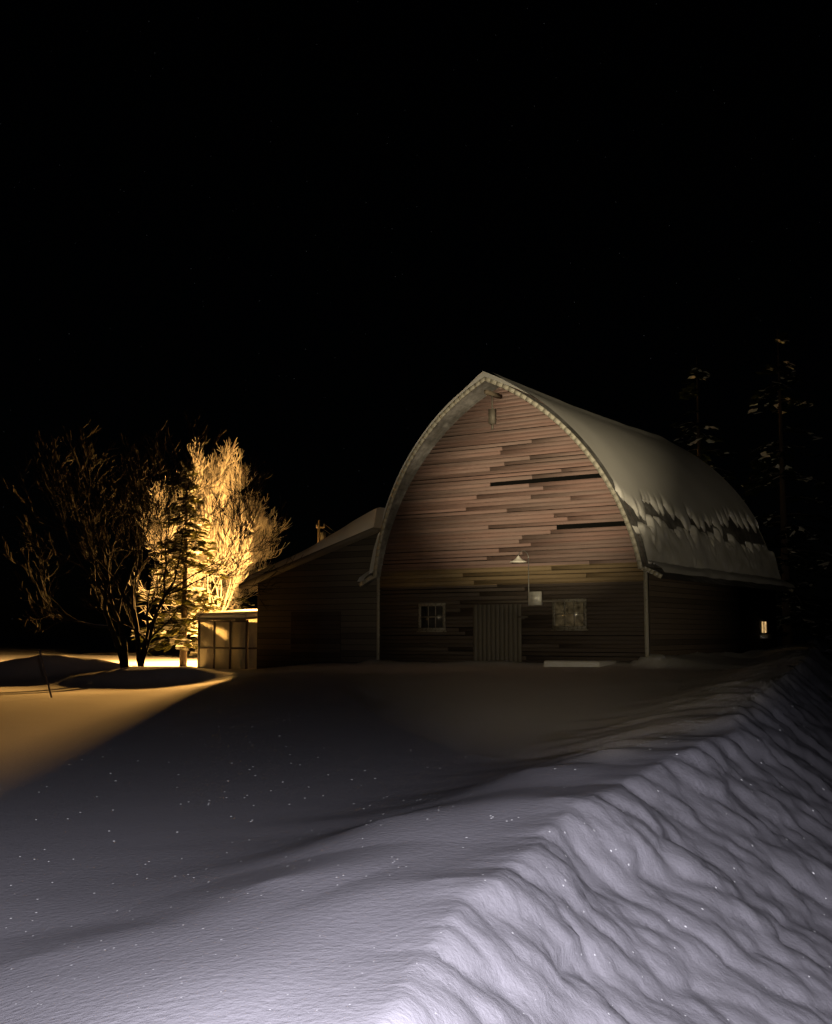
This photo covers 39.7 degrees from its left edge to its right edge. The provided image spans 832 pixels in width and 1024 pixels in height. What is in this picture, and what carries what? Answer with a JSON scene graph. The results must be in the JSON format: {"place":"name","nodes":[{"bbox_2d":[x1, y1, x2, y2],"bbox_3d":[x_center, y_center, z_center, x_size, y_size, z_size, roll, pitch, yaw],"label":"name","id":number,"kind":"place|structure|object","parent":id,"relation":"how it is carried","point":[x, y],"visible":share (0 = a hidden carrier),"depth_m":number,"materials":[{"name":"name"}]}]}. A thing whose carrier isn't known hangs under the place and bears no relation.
{"place":"outdoors","nodes":[
{"label":"outdoors","id":0,"kind":"place"},
{"bbox_2d":[196,609,256,618],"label":"roof snow","id":1,"kind":"structure","parent":0,"point":[242,614],"depth_m":44.07,"materials":[{"name":"white snow"}]},
{"bbox_2d":[241,507,384,582],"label":"lean to roof snow","id":2,"kind":"structure","parent":0,"point":[370,519],"depth_m":40.04,"materials":[{"name":"white snow"}]},
{"bbox_2d":[0,636,831,1023],"bbox_3d":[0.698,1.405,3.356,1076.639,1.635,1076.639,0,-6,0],"label":"ground snow","id":3,"kind":"structure","parent":0,"point":[644,840],"depth_m":5.19,"materials":[{"name":"white snow"}]},
{"bbox_2d":[41,656,51,697],"bbox_3d":[-6.208,2.847,19.435,0.351,1.061,0.032,-1,-6,9],"label":"stake","id":4,"kind":"object","parent":3,"relation":"on","point":[46,677],"visible":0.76,"depth_m":19.43,"materials":[{"name":"paint"}]},
{"bbox_2d":[0,406,306,667],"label":"bare tree","id":5,"kind":"object","parent":3,"relation":"on","point":[122,650],"visible":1,"depth_m":32.94,"materials":[{"name":"brown plant"}]},
{"bbox_2d":[131,463,229,665],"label":"cedar tree","id":6,"kind":"object","parent":3,"relation":"on","point":[167,630],"depth_m":47.78,"materials":[{"name":"green plant"}]},
{"bbox_2d":[128,439,281,620],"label":"birch tree","id":7,"kind":"object","parent":3,"relation":"on","point":[217,529],"visible":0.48,"depth_m":61.43,"materials":[{"name":"brown plant"}]},
{"bbox_2d":[156,473,255,648],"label":"cedar tree","id":8,"kind":"object","parent":3,"relation":"on","point":[233,599],"depth_m":64.27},
{"bbox_2d":[153,491,292,657],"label":"birch tree","id":9,"kind":"object","parent":3,"relation":"on","point":[237,594],"visible":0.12,"depth_m":64.93,"materials":[{"name":"brown plant"}]},
{"bbox_2d":[197,620,256,668],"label":"shed framing","id":10,"kind":"object","parent":3,"relation":"on","point":[246,647],"visible":0.45,"depth_m":43.85,"materials":[{"name":"brown wood"}]},
{"bbox_2d":[193,617,256,619],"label":"shed roof","id":11,"kind":"structure","parent":10,"relation":"on","point":[226,619],"depth_m":43.77,"materials":[{"name":"brown wood"}]},
{"bbox_2d":[199,619,256,668],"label":"enclosure panels","id":12,"kind":"object","parent":10,"relation":"attached to","point":[222,640],"visible":0.35,"depth_m":43.89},
{"bbox_2d":[257,530,379,668],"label":"lean to walls","id":13,"kind":"structure","parent":3,"relation":"on","point":[328,582],"depth_m":40.28,"materials":[{"name":"brown wood"}]},
{"bbox_2d":[239,527,380,588],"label":"lean to roof","id":14,"kind":"object","parent":13,"relation":"on","point":[338,545],"visible":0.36,"depth_m":40.42,"materials":[{"name":"brown wood"}]},
{"bbox_2d":[290,611,340,665],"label":"lean to door","id":15,"kind":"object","parent":13,"relation":"in","point":[315,637],"visible":0.64,"depth_m":40.32,"materials":[{"name":"brown wood"}]},
{"bbox_2d":[316,520,324,542],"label":"utility pole","id":16,"kind":"object","parent":3,"relation":"on","point":[318,537],"visible":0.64,"depth_m":58.17,"materials":[{"name":"brown wood"}]},
{"bbox_2d":[316,524,325,540],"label":"pole transformer","id":17,"kind":"object","parent":16,"relation":"attached to","point":[322,535],"visible":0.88,"depth_m":57.99,"materials":[{"name":"grey metal"}]},
{"bbox_2d":[380,391,644,658],"bbox_3d":[2.744,0.828,36.573,9.600,10.000,0.001,-4,-7,33],"label":"barn backing","id":18,"kind":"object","parent":3,"relation":"on","point":[584,525],"visible":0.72,"depth_m":36.10,"materials":[{"name":"brown wood"}]},
{"bbox_2d":[417,603,446,631],"bbox_3d":[0.510,3.447,37.677,1.120,0.940,0.072,-4,-7,33],"label":"window frame","id":19,"kind":"object","parent":18,"relation":"attached to","point":[435,629],"visible":1,"depth_m":37.63,"materials":[{"name":"wood"}]},
{"bbox_2d":[421,606,441,627],"bbox_3d":[0.527,3.430,37.705,0.840,0.700,0.014,-4,-7,33],"label":"window pane","id":20,"kind":"object","parent":19,"relation":"in","point":[424,615],"visible":1,"depth_m":37.72,"materials":[{"name":"glass"}]},
{"bbox_2d":[484,390,501,398],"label":"hay hood beam","id":21,"kind":"structure","parent":18,"relation":"attached to","point":[493,394],"depth_m":36.50,"materials":[{"name":"brown wood"}]},
{"bbox_2d":[488,396,495,429],"bbox_3d":[2.413,-3.143,36.487,0.200,1.080,0.160,-4,-7,33],"label":"hanging pulley","id":22,"kind":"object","parent":21,"relation":"hanging from","point":[492,416],"depth_m":36.42,"materials":[{"name":"grey metal"}]},
{"bbox_2d":[473,604,521,661],"bbox_3d":[2.549,4.113,36.260,1.734,2.400,0.031,-4,-7,33],"label":"barn door","id":23,"kind":"structure","parent":18,"relation":"attached to","point":[497,632],"depth_m":36.27,"materials":[{"name":"brown wood"}]},
{"bbox_2d":[379,384,645,662],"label":"barn boards","id":24,"kind":"object","parent":18,"relation":"attached to","point":[576,586],"visible":0.89,"depth_m":36.52,"materials":[{"name":"brown wood"}]},
{"bbox_2d":[518,550,528,591],"bbox_3d":[3.326,1.863,35.672,0.028,1.352,0.549,-5,-8,42],"label":"lamp arm","id":25,"kind":"object","parent":18,"relation":"attached to","point":[528,568],"visible":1,"depth_m":35.84},
{"bbox_2d":[510,556,526,562],"bbox_3d":[3.150,1.447,35.519,0.534,0.198,0.534,-4,-7,33],"label":"lamp shade","id":26,"kind":"object","parent":25,"relation":"attached to","point":[517,559],"visible":1,"depth_m":35.42,"materials":[{"name":"white metal"}]},
{"bbox_2d":[528,591,542,604],"bbox_3d":[3.680,2.667,35.615,0.440,0.420,0.142,-4,-7,33],"label":"meter box","id":27,"kind":"object","parent":18,"relation":"attached to","point":[535,598],"visible":1,"depth_m":35.55,"materials":[{"name":"paint"}]},
{"bbox_2d":[551,599,587,630],"bbox_3d":[4.643,3.113,34.972,1.220,0.960,0.072,-4,-7,33],"label":"window frame","id":28,"kind":"object","parent":18,"relation":"attached to","point":[569,628],"visible":1,"depth_m":34.92,"materials":[{"name":"wood"}]},
{"bbox_2d":[555,602,582,625],"bbox_3d":[4.660,3.095,35.000,0.940,0.720,0.013,-4,-7,33],"label":"window pane","id":29,"kind":"object","parent":28,"relation":"in","point":[559,609],"visible":1,"depth_m":35.00,"materials":[{"name":"clear glass"}]},
{"bbox_2d":[376,571,649,659],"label":"barn corner posts","id":30,"kind":"object","parent":3,"relation":"on","point":[646,612],"visible":0.54,"depth_m":33.72,"materials":[{"name":"wood"}]},
{"bbox_2d":[544,660,616,666],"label":"snowy step","id":31,"kind":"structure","parent":3,"relation":"on","point":[574,663],"depth_m":33.40,"materials":[{"name":"white snow"}]},
{"bbox_2d":[0,0,831,636],"label":"sky","id":32,"kind":"structure","parent":0,"point":[309,226],"materials":[{"name":"black"}]},
{"bbox_2d":[462,600,564,617],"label":"door track","id":33,"kind":"structure","parent":0,"point":[512,602],"depth_m":36.02,"materials":[{"name":"black metal"}]},
{"bbox_2d":[358,377,793,591],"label":"roof trim","id":34,"kind":"structure","parent":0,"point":[576,440],"depth_m":35.73,"materials":[{"name":"white wood"}]},
{"bbox_2d":[357,532,379,581],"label":"eave snow","id":35,"kind":"structure","parent":34,"relation":"on","point":[363,576],"depth_m":39.05,"materials":[{"name":"white snow"}]},
{"bbox_2d":[383,371,530,517],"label":"roof snow","id":36,"kind":"structure","parent":34,"relation":"on","point":[481,375],"depth_m":37.40,"materials":[{"name":"white snow"}]},
{"bbox_2d":[490,371,758,536],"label":"roof snow","id":37,"kind":"structure","parent":34,"relation":"on","point":[658,472],"depth_m":39.15,"materials":[{"name":"white snow"}]},
{"bbox_2d":[632,514,794,587],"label":"eave snow","id":38,"kind":"structure","parent":34,"relation":"attached to","point":[683,551],"depth_m":38.03,"materials":[{"name":"white snow"}]},
{"bbox_2d":[361,381,792,591],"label":"barn roof","id":39,"kind":"structure","parent":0,"point":[459,409],"depth_m":37.69,"materials":[{"name":"grey metal"}]},
{"bbox_2d":[380,566,776,654],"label":"barn walls","id":40,"kind":"structure","parent":0,"point":[688,617],"depth_m":37.96,"materials":[{"name":"brown wood"}]},
{"bbox_2d":[760,620,767,634],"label":"side window frame","id":41,"kind":"object","parent":40,"relation":"attached to","point":[764,633],"visible":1,"depth_m":42.90,"materials":[{"name":"paint"}]},
{"bbox_2d":[762,622,765,632],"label":"side window pane","id":42,"kind":"object","parent":41,"relation":"attached to","point":[764,627],"visible":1,"depth_m":43.01,"materials":[{"name":"yellow glass"}]},
{"bbox_2d":[760,635,770,637],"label":"window sill snow","id":43,"kind":"structure","parent":41,"relation":"on","point":[765,636],"depth_m":42.58,"materials":[{"name":"white snow"}]},
{"bbox_2d":[669,356,737,485],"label":"conifer tree","id":44,"kind":"object","parent":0,"point":[700,372],"depth_m":58.22,"materials":[{"name":"green plant"}]},
{"bbox_2d":[736,330,831,645],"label":"conifer tree","id":45,"kind":"object","parent":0,"point":[794,535],"depth_m":49.55,"materials":[{"name":"green plant"}]}
]}

